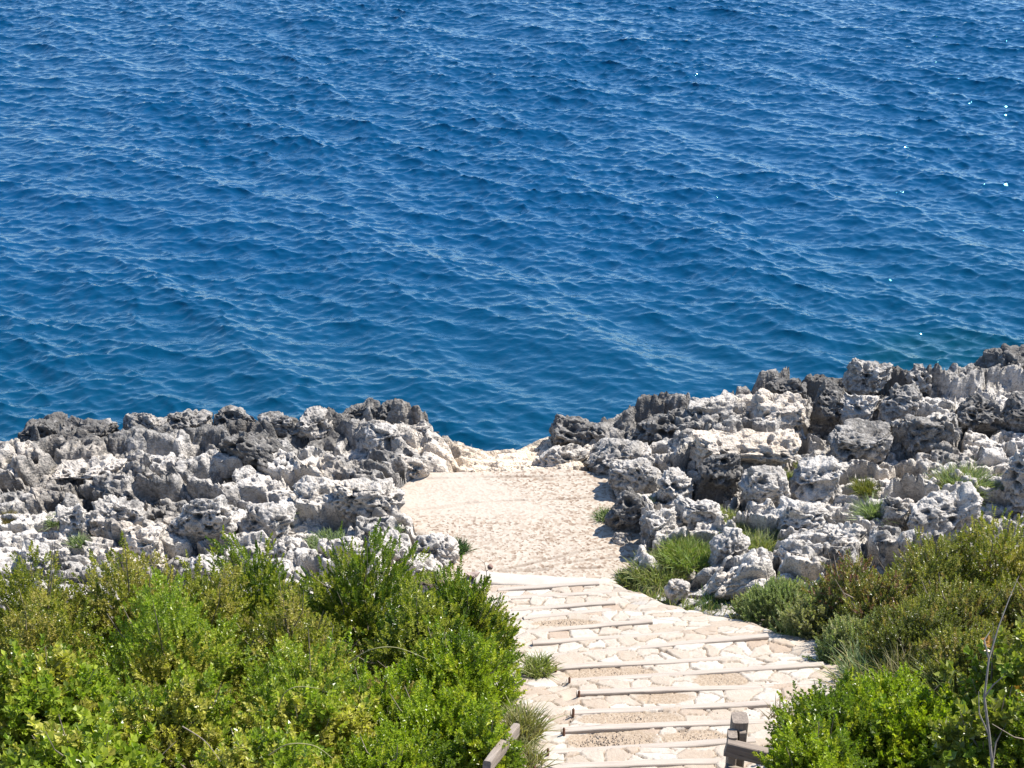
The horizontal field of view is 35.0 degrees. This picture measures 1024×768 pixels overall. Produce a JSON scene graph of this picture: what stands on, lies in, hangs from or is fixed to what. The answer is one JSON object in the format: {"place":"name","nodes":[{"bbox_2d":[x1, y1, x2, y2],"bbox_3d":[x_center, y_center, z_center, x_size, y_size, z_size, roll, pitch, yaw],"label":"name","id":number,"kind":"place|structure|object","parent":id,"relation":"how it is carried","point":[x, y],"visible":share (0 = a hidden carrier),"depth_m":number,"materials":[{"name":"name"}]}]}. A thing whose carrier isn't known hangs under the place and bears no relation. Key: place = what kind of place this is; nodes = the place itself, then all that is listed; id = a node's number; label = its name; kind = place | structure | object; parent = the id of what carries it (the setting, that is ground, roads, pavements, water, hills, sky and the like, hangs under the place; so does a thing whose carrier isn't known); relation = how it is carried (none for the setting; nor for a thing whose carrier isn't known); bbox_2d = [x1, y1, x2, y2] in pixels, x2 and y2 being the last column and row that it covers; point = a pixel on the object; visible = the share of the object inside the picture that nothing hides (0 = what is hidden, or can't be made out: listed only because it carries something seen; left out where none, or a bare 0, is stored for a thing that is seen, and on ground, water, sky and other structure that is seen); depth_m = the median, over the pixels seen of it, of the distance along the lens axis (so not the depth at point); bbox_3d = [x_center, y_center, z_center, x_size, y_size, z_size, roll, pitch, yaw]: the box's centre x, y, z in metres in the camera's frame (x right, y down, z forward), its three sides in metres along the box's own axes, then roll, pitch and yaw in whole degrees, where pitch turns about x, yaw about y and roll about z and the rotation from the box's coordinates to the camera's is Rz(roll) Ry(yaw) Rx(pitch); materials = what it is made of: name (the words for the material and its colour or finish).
{"place":"outdoors","nodes":[
{"label":"outdoors","id":0,"kind":"place"},
{"bbox_2d":[0,0,1023,450],"bbox_3d":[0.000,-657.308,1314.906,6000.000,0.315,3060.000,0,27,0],"label":"sea","id":1,"kind":"structure","parent":0,"point":[498,224],"depth_m":31.95,"materials":[{"name":"liquid"}]},
{"bbox_2d":[0,362,1023,636],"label":"rocky shore terrain","id":2,"kind":"structure","parent":0,"point":[166,472],"depth_m":20.51,"materials":[{"name":"stone"}]},
{"bbox_2d":[17,412,68,441],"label":"boulder","id":3,"kind":"object","parent":2,"relation":"on","point":[47,425],"visible":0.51,"depth_m":21.70,"materials":[{"name":"stone"}]},
{"bbox_2d":[54,503,86,535],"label":"boulder","id":4,"kind":"object","parent":2,"relation":"on","point":[72,519],"visible":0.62,"depth_m":19.07,"materials":[{"name":"stone"}]},
{"bbox_2d":[48,454,126,480],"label":"boulder","id":5,"kind":"object","parent":2,"relation":"on","point":[91,468],"visible":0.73,"depth_m":20.71,"materials":[{"name":"stone"}]},
{"bbox_2d":[56,415,119,437],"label":"boulder","id":6,"kind":"object","parent":2,"relation":"on","point":[102,428],"visible":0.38,"depth_m":21.78,"materials":[{"name":"stone"}]},
{"bbox_2d":[89,494,147,536],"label":"boulder","id":7,"kind":"object","parent":2,"relation":"on","point":[118,509],"visible":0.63,"depth_m":19.42,"materials":[{"name":"stone"}]},
{"bbox_2d":[125,526,168,568],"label":"boulder","id":8,"kind":"object","parent":2,"relation":"on","point":[148,541],"visible":0.7,"depth_m":18.66,"materials":[{"name":"stone"}]},
{"bbox_2d":[168,494,238,556],"bbox_3d":[-3.683,1.732,19.176,0.894,1.010,0.608,-1,27,-2],"label":"boulder","id":9,"kind":"object","parent":2,"relation":"on","point":[201,518],"visible":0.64,"depth_m":18.88,"materials":[{"name":"stone"}]},
{"bbox_2d":[218,429,288,469],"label":"boulder","id":10,"kind":"object","parent":2,"relation":"on","point":[249,448],"visible":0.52,"depth_m":20.73,"materials":[{"name":"stone"}]},
{"bbox_2d":[236,499,296,539],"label":"boulder","id":11,"kind":"object","parent":2,"relation":"on","point":[268,518],"visible":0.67,"depth_m":19.13,"materials":[{"name":"stone"}]},
{"bbox_2d":[296,405,333,442],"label":"boulder","id":12,"kind":"object","parent":2,"relation":"on","point":[311,424],"visible":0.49,"depth_m":21.64,"materials":[{"name":"stone"}]},
{"bbox_2d":[292,475,339,503],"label":"boulder","id":13,"kind":"object","parent":2,"relation":"on","point":[308,488],"visible":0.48,"depth_m":19.88,"materials":[{"name":"stone"}]},
{"bbox_2d":[332,477,404,526],"bbox_3d":[-1.756,1.551,19.943,0.894,0.915,0.643,-3,27,-7],"label":"boulder","id":14,"kind":"object","parent":2,"relation":"on","point":[366,494],"visible":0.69,"depth_m":19.66,"materials":[{"name":"stone"}]},
{"bbox_2d":[363,422,409,452],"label":"boulder","id":15,"kind":"object","parent":2,"relation":"on","point":[378,436],"visible":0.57,"depth_m":21.34,"materials":[{"name":"stone"}]},
{"bbox_2d":[414,533,459,568],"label":"boulder","id":16,"kind":"object","parent":2,"relation":"on","point":[443,549],"visible":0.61,"depth_m":19.03,"materials":[{"name":"stone"}]},
{"bbox_2d":[532,443,588,466],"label":"boulder","id":17,"kind":"object","parent":2,"relation":"on","point":[554,455],"visible":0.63,"depth_m":21.41,"materials":[{"name":"stone"}]},
{"bbox_2d":[548,414,593,447],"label":"boulder","id":18,"kind":"object","parent":2,"relation":"on","point":[566,430],"visible":0.68,"depth_m":22.20,"materials":[{"name":"stone"}]},
{"bbox_2d":[582,437,654,475],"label":"boulder","id":19,"kind":"object","parent":2,"relation":"on","point":[605,452],"visible":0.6,"depth_m":21.04,"materials":[{"name":"stone"}]},
{"bbox_2d":[604,486,647,532],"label":"boulder","id":20,"kind":"object","parent":2,"relation":"on","point":[624,513],"visible":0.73,"depth_m":19.63,"materials":[{"name":"stone"}]},
{"bbox_2d":[608,457,661,497],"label":"boulder","id":21,"kind":"object","parent":2,"relation":"on","point":[641,475],"visible":0.66,"depth_m":20.43,"materials":[{"name":"stone"}]},
{"bbox_2d":[620,547,698,593],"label":"grass clump","id":22,"kind":"object","parent":2,"relation":"on","point":[663,575],"visible":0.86,"depth_m":18.65,"materials":[{"name":"green plant"}]},
{"bbox_2d":[639,506,682,550],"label":"boulder","id":23,"kind":"object","parent":2,"relation":"on","point":[661,520],"visible":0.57,"depth_m":19.18,"materials":[{"name":"stone"}]},
{"bbox_2d":[633,405,704,445],"bbox_3d":[2.155,0.681,21.960,1.045,0.794,0.738,0,27,1],"label":"boulder","id":24,"kind":"object","parent":2,"relation":"on","point":[656,428],"visible":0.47,"depth_m":21.73,"materials":[{"name":"stone"}]},
{"bbox_2d":[655,467,693,503],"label":"boulder","id":25,"kind":"object","parent":2,"relation":"on","point":[673,483],"visible":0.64,"depth_m":20.02,"materials":[{"name":"stone"}]},
{"bbox_2d":[650,530,711,577],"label":"grass clump","id":26,"kind":"object","parent":2,"relation":"on","point":[684,550],"visible":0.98,"depth_m":18.79,"materials":[{"name":"green plant"}]},
{"bbox_2d":[674,494,723,530],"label":"boulder","id":27,"kind":"object","parent":2,"relation":"on","point":[691,513],"visible":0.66,"depth_m":19.32,"materials":[{"name":"stone"}]},
{"bbox_2d":[692,452,742,504],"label":"boulder","id":28,"kind":"object","parent":2,"relation":"on","point":[717,478],"visible":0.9,"depth_m":20.08,"materials":[{"name":"stone"}]},
{"bbox_2d":[687,389,748,419],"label":"boulder","id":29,"kind":"object","parent":2,"relation":"on","point":[725,405],"visible":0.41,"depth_m":21.74,"materials":[{"name":"stone"}]},
{"bbox_2d":[708,527,750,566],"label":"boulder","id":30,"kind":"object","parent":2,"relation":"on","point":[728,541],"visible":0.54,"depth_m":18.51,"materials":[{"name":"stone"}]},
{"bbox_2d":[689,428,801,469],"bbox_3d":[2.997,0.912,20.876,1.416,0.636,0.811,2,27,4],"label":"boulder","id":31,"kind":"object","parent":2,"relation":"on","point":[781,447],"visible":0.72,"depth_m":20.69,"materials":[{"name":"stone"}]},
{"bbox_2d":[737,464,790,507],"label":"boulder","id":32,"kind":"object","parent":2,"relation":"on","point":[761,484],"visible":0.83,"depth_m":19.78,"materials":[{"name":"stone"}]},
{"bbox_2d":[746,388,807,436],"bbox_3d":[3.535,0.503,21.862,0.862,0.824,0.758,1,27,3],"label":"boulder","id":33,"kind":"object","parent":2,"relation":"on","point":[788,406],"visible":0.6,"depth_m":21.61,"materials":[{"name":"stone"}]},
{"bbox_2d":[739,572,818,633],"bbox_3d":[2.838,2.238,16.678,1.040,0.606,0.883,0,27,0],"label":"herb mound","id":34,"kind":"object","parent":2,"relation":"on","point":[771,594],"visible":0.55,"depth_m":16.56,"materials":[{"name":"green plant"}]},
{"bbox_2d":[767,496,834,539],"bbox_3d":[3.444,1.658,19.221,0.954,0.731,0.677,2,27,5],"label":"boulder","id":35,"kind":"object","parent":2,"relation":"on","point":[797,515],"visible":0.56,"depth_m":18.96,"materials":[{"name":"stone"}]},
{"bbox_2d":[788,455,842,504],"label":"boulder","id":36,"kind":"object","parent":2,"relation":"on","point":[816,478],"visible":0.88,"depth_m":19.98,"materials":[{"name":"stone"}]},
{"bbox_2d":[810,379,843,438],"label":"boulder","id":37,"kind":"object","parent":2,"relation":"on","point":[824,417],"visible":0.82,"depth_m":21.71,"materials":[{"name":"stone"}]},
{"bbox_2d":[822,521,866,559],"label":"boulder","id":38,"kind":"object","parent":2,"relation":"on","point":[838,531],"visible":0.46,"depth_m":18.38,"materials":[{"name":"stone"}]},
{"bbox_2d":[827,418,893,463],"bbox_3d":[4.495,0.845,21.003,0.882,0.624,0.635,-3,27,-6],"label":"boulder","id":39,"kind":"object","parent":2,"relation":"on","point":[857,438],"visible":0.88,"depth_m":20.82,"materials":[{"name":"stone"}]},
{"bbox_2d":[837,392,883,424],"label":"boulder","id":40,"kind":"object","parent":2,"relation":"on","point":[864,407],"visible":0.63,"depth_m":21.67,"materials":[{"name":"stone"}]},
{"bbox_2d":[842,357,892,395],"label":"boulder","id":41,"kind":"object","parent":2,"relation":"on","point":[863,377],"visible":0.97,"depth_m":22.68,"materials":[{"name":"stone"}]},
{"bbox_2d":[873,383,922,421],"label":"boulder","id":42,"kind":"object","parent":2,"relation":"on","point":[899,402],"visible":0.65,"depth_m":21.62,"materials":[{"name":"stone"}]},
{"bbox_2d":[901,414,962,457],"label":"boulder","id":43,"kind":"object","parent":2,"relation":"on","point":[923,434],"visible":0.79,"depth_m":20.91,"materials":[{"name":"stone"}]},
{"bbox_2d":[907,481,982,544],"bbox_3d":[5.041,1.534,18.922,0.822,0.700,0.745,8,28,15],"label":"boulder","id":44,"kind":"object","parent":2,"relation":"on","point":[940,511],"visible":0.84,"depth_m":18.81,"materials":[{"name":"stone"}]},
{"bbox_2d":[922,458,1003,512],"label":"wild plant","id":45,"kind":"object","parent":2,"relation":"on","point":[974,473],"visible":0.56,"depth_m":19.86,"materials":[{"name":"green plant"}]},
{"bbox_2d":[955,392,1006,438],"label":"boulder","id":46,"kind":"object","parent":2,"relation":"on","point":[977,412],"visible":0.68,"depth_m":21.39,"materials":[{"name":"stone"}]},
{"bbox_2d":[972,343,1023,368],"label":"boulder","id":47,"kind":"object","parent":2,"relation":"on","point":[1004,354],"visible":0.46,"depth_m":23.53,"materials":[{"name":"stone"}]},
{"bbox_2d":[1001,391,1023,432],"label":"boulder","id":48,"kind":"object","parent":2,"relation":"on","point":[1013,412],"visible":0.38,"depth_m":21.36,"materials":[{"name":"stone"}]},
{"bbox_2d":[1001,447,1023,515],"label":"boulder","id":49,"kind":"object","parent":2,"relation":"on","point":[1012,479],"visible":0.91,"depth_m":19.52,"materials":[{"name":"stone"}]},
{"bbox_2d":[400,469,640,591],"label":"pavement platform","id":50,"kind":"structure","parent":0,"point":[535,522],"depth_m":20.02,"materials":[{"name":"concrete"}]},
{"bbox_2d":[52,592,1017,767],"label":"ground","id":51,"kind":"structure","parent":0,"point":[382,661],"depth_m":16.29,"materials":[{"name":"soil"}]},
{"bbox_2d":[0,540,114,652],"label":"wild shrub","id":52,"kind":"object","parent":51,"relation":"on","point":[13,588],"visible":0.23,"depth_m":14.95,"materials":[{"name":"green plant"}]},
{"bbox_2d":[0,633,138,767],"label":"wild shrub","id":53,"kind":"object","parent":51,"relation":"on","point":[53,682],"visible":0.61,"depth_m":12.16,"materials":[{"name":"green plant"}]},
{"bbox_2d":[0,586,139,719],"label":"wild shrub","id":54,"kind":"object","parent":51,"relation":"on","point":[66,632],"visible":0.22,"depth_m":13.65,"materials":[{"name":"green plant"}]},
{"bbox_2d":[0,694,175,767],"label":"wild shrub","id":55,"kind":"object","parent":51,"relation":"on","point":[96,743],"visible":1,"depth_m":11.10,"materials":[{"name":"green plant"}]},
{"bbox_2d":[65,530,190,661],"bbox_3d":[-3.587,2.132,15.267,1.560,1.923,1.668,-23,35,-38],"label":"wild shrub","id":56,"kind":"object","parent":51,"relation":"on","point":[124,591],"visible":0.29,"depth_m":15.07,"materials":[{"name":"green plant"}]},
{"bbox_2d":[66,565,267,721],"bbox_3d":[-2.938,2.327,13.708,1.598,1.620,1.744,-24,35,-38],"label":"wild shrub","id":57,"kind":"object","parent":51,"relation":"on","point":[138,648],"visible":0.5,"depth_m":13.63,"materials":[{"name":"green plant"}]},
{"bbox_2d":[96,659,260,767],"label":"wild shrub","id":58,"kind":"object","parent":51,"relation":"on","point":[203,711],"visible":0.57,"depth_m":11.70,"materials":[{"name":"green plant"}]},
{"bbox_2d":[136,548,261,688],"bbox_3d":[-2.821,2.286,14.811,1.440,1.633,1.473,0,27,0],"label":"wild shrub","id":59,"kind":"object","parent":51,"relation":"on","point":[210,595],"visible":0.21,"depth_m":14.71,"materials":[{"name":"green plant"}]},
{"bbox_2d":[180,719,338,767],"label":"wild shrub","id":60,"kind":"object","parent":51,"relation":"on","point":[247,750],"visible":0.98,"depth_m":10.95,"materials":[{"name":"green plant"}]},
{"bbox_2d":[197,524,322,642],"bbox_3d":[-2.392,2.170,15.575,1.440,1.762,1.336,-18,32,-31],"label":"mastic shrub","id":61,"kind":"object","parent":51,"relation":"on","point":[269,578],"visible":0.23,"depth_m":15.31,"materials":[{"name":"green plant"}]},
{"bbox_2d":[232,574,373,711],"bbox_3d":[-1.872,2.330,14.260,1.310,1.444,1.476,0,27,0],"label":"wild shrub","id":62,"kind":"object","parent":51,"relation":"on","point":[286,619],"visible":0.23,"depth_m":14.09,"materials":[{"name":"green plant"}]},
{"bbox_2d":[226,669,380,767],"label":"wild shrub","id":63,"kind":"object","parent":51,"relation":"on","point":[309,713],"visible":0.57,"depth_m":11.81,"materials":[{"name":"green plant"}]},
{"bbox_2d":[235,625,387,724],"bbox_3d":[-1.617,2.524,13.211,1.437,1.178,1.480,0,27,0],"label":"wild shrub","id":64,"kind":"object","parent":51,"relation":"on","point":[307,664],"visible":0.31,"depth_m":13.17,"materials":[{"name":"green plant"}]},
{"bbox_2d":[292,517,434,673],"bbox_3d":[-1.373,2.077,15.575,1.621,1.842,1.562,17,32,30],"label":"mastic shrub","id":65,"kind":"object","parent":51,"relation":"on","point":[357,593],"visible":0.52,"depth_m":15.35,"materials":[{"name":"green plant"}]},
{"bbox_2d":[337,658,423,742],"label":"wild shrub","id":66,"kind":"object","parent":51,"relation":"on","point":[383,690],"visible":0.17,"depth_m":12.46,"materials":[{"name":"green plant"}]},
{"bbox_2d":[324,712,466,767],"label":"wild shrub","id":67,"kind":"object","parent":51,"relation":"on","point":[379,755],"visible":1,"depth_m":11.35,"materials":[{"name":"green plant"}]},
{"bbox_2d":[353,577,483,685],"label":"mastic shrub","id":68,"kind":"object","parent":51,"relation":"on","point":[397,636],"visible":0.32,"depth_m":14.32,"materials":[{"name":"green plant"}]},
{"bbox_2d":[377,671,504,766],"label":"mastic shrub","id":69,"kind":"object","parent":51,"relation":"on","point":[443,714],"visible":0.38,"depth_m":12.04,"materials":[{"name":"green plant"}]},
{"bbox_2d":[393,614,529,716],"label":"mastic shrub","id":70,"kind":"object","parent":51,"relation":"on","point":[468,665],"visible":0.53,"depth_m":13.43,"materials":[{"name":"green plant"}]},
{"bbox_2d":[399,555,524,673],"bbox_3d":[-0.505,2.237,14.946,1.281,1.424,1.279,0,27,0],"label":"mastic shrub","id":71,"kind":"object","parent":51,"relation":"on","point":[460,595],"visible":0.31,"depth_m":14.83,"materials":[{"name":"green plant"}]},
{"bbox_2d":[441,693,526,767],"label":"mastic shrub","id":72,"kind":"object","parent":51,"relation":"on","point":[474,745],"visible":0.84,"depth_m":11.47,"materials":[{"name":"green plant"}]},
{"bbox_2d":[723,712,792,767],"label":"timber fence","id":73,"kind":"object","parent":51,"relation":"on","point":[738,750],"visible":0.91,"depth_m":10.86,"materials":[{"name":"grey wood"}]},
{"bbox_2d":[768,584,841,639],"bbox_3d":[3.004,2.300,15.851,0.888,0.648,0.749,-10,29,-18],"label":"herb mound","id":74,"kind":"object","parent":51,"relation":"on","point":[800,616],"visible":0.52,"depth_m":15.74,"materials":[{"name":"green plant"}]},
{"bbox_2d":[752,698,878,767],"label":"mastic shrub","id":75,"kind":"object","parent":51,"relation":"on","point":[811,747],"visible":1,"depth_m":10.60,"materials":[{"name":"green plant"}]},
{"bbox_2d":[764,666,898,767],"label":"mastic shrub","id":76,"kind":"object","parent":51,"relation":"on","point":[854,711],"visible":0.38,"depth_m":11.79,"materials":[{"name":"green plant"}]},
{"bbox_2d":[802,608,892,664],"bbox_3d":[3.165,2.403,14.821,0.823,0.601,0.792,19,33,33],"label":"herb mound","id":77,"kind":"object","parent":51,"relation":"on","point":[839,634],"visible":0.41,"depth_m":14.80,"materials":[{"name":"green plant"}]},
{"bbox_2d":[799,546,902,638],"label":"heath shrub","id":78,"kind":"object","parent":51,"relation":"on","point":[847,571],"visible":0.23,"depth_m":15.78,"materials":[{"name":"green plant"}]},
{"bbox_2d":[801,637,911,685],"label":"grass clump","id":79,"kind":"object","parent":51,"relation":"on","point":[862,662],"visible":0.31,"depth_m":14.01,"materials":[{"name":"green plant"}]},
{"bbox_2d":[812,563,932,664],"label":"heath shrub","id":80,"kind":"object","parent":51,"relation":"on","point":[875,598],"visible":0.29,"depth_m":15.22,"materials":[{"name":"green plant"}]},
{"bbox_2d":[834,661,939,711],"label":"mastic shrub","id":81,"kind":"object","parent":51,"relation":"on","point":[888,686],"visible":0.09,"depth_m":12.29,"materials":[{"name":"green plant"}]},
{"bbox_2d":[842,684,981,767],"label":"mastic shrub","id":82,"kind":"object","parent":51,"relation":"on","point":[907,729],"visible":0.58,"depth_m":11.48,"materials":[{"name":"green plant"}]},
{"bbox_2d":[855,597,974,676],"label":"heath shrub","id":83,"kind":"object","parent":51,"relation":"on","point":[899,632],"visible":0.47,"depth_m":14.05,"materials":[{"name":"green plant"}]},
{"bbox_2d":[865,525,1002,603],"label":"heath shrub","id":84,"kind":"object","parent":51,"relation":"on","point":[918,569],"visible":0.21,"depth_m":15.43,"materials":[{"name":"green plant"}]},
{"bbox_2d":[871,572,1013,654],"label":"heath shrub","id":85,"kind":"object","parent":51,"relation":"on","point":[955,600],"visible":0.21,"depth_m":14.49,"materials":[{"name":"green plant"}]},
{"bbox_2d":[907,617,1022,695],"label":"heath shrub","id":86,"kind":"object","parent":51,"relation":"on","point":[971,640],"visible":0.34,"depth_m":13.26,"materials":[{"name":"green plant"}]},
{"bbox_2d":[927,683,1023,767],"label":"wild shrub","id":87,"kind":"object","parent":51,"relation":"on","point":[948,740],"visible":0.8,"depth_m":10.80,"materials":[{"name":"green plant"}]},
{"bbox_2d":[927,500,1023,619],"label":"heath shrub","id":88,"kind":"object","parent":51,"relation":"on","point":[1002,554],"visible":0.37,"depth_m":15.36,"materials":[{"name":"green plant"}]},
{"bbox_2d":[934,616,1023,721],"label":"wild shrub","id":89,"kind":"object","parent":51,"relation":"on","point":[1009,663],"visible":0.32,"depth_m":11.50,"materials":[{"name":"green plant"}]},
{"bbox_2d":[961,689,1023,767],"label":"wild shrub","id":90,"kind":"object","parent":51,"relation":"on","point":[1009,734],"visible":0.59,"depth_m":10.66,"materials":[{"name":"green plant"}]},
{"bbox_2d":[961,570,1023,635],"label":"heath shrub","id":91,"kind":"object","parent":51,"relation":"on","point":[1002,596],"visible":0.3,"depth_m":14.47,"materials":[{"name":"green plant"}]},
{"bbox_2d":[478,576,849,767],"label":"path","id":92,"kind":"structure","parent":0,"point":[558,693],"depth_m":14.75,"materials":[{"name":"beige stone"}]},
{"bbox_2d":[491,693,568,746],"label":"grass clump","id":93,"kind":"object","parent":92,"relation":"on","point":[532,726],"visible":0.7,"depth_m":12.72,"materials":[{"name":"green plant"}]},
{"bbox_2d":[474,570,609,585],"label":"concrete slab","id":94,"kind":"structure","parent":92,"relation":"on","point":[497,578],"depth_m":18.75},
{"bbox_2d":[533,758,746,767],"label":"timber step","id":95,"kind":"object","parent":92,"relation":"on","point":[656,763],"visible":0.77,"depth_m":11.83,"materials":[{"name":"wood"}]},
{"bbox_2d":[553,656,735,671],"bbox_3d":[1.225,2.633,14.939,1.696,0.295,0.098,-3,27,-5],"label":"timber step","id":96,"kind":"object","parent":92,"relation":"on","point":[598,665],"visible":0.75,"depth_m":14.88,"materials":[{"name":"wood"}]},
{"bbox_2d":[545,736,755,755],"bbox_3d":[1.054,2.823,12.365,1.609,0.295,0.098,-2,27,-4],"label":"timber step","id":97,"kind":"object","parent":92,"relation":"on","point":[699,743],"visible":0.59,"depth_m":12.34,"materials":[{"name":"wood"}]},
{"bbox_2d":[551,633,768,657],"bbox_3d":[1.418,2.535,15.502,2.107,0.136,0.078,-4,27,-7],"label":"timber step","id":98,"kind":"object","parent":92,"relation":"on","point":[751,637],"visible":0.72,"depth_m":15.51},
{"bbox_2d":[561,719,764,735],"bbox_3d":[1.198,2.780,12.890,1.622,0.295,0.098,-2,27,-4],"label":"timber step","id":99,"kind":"object","parent":92,"relation":"on","point":[590,729],"visible":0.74,"depth_m":12.84,"materials":[{"name":"wood"}]},
{"bbox_2d":[570,700,770,717],"bbox_3d":[1.308,2.740,13.407,1.651,0.295,0.099,-2,27,-3],"label":"timber step","id":100,"kind":"object","parent":92,"relation":"on","point":[727,705],"visible":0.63,"depth_m":13.38,"materials":[{"name":"wood"}]},
{"bbox_2d":[576,684,773,696],"bbox_3d":[1.618,2.687,13.953,2.136,0.295,0.099,-2,27,-3],"label":"timber step","id":101,"kind":"object","parent":92,"relation":"on","point":[630,690],"visible":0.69,"depth_m":13.89,"materials":[{"name":"wood"}]},
{"bbox_2d":[566,662,824,682],"bbox_3d":[1.640,2.643,14.480,2.315,0.295,0.099,-2,27,-5],"label":"timber step","id":102,"kind":"object","parent":92,"relation":"on","point":[793,666],"visible":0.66,"depth_m":14.46,"materials":[{"name":"wood"}]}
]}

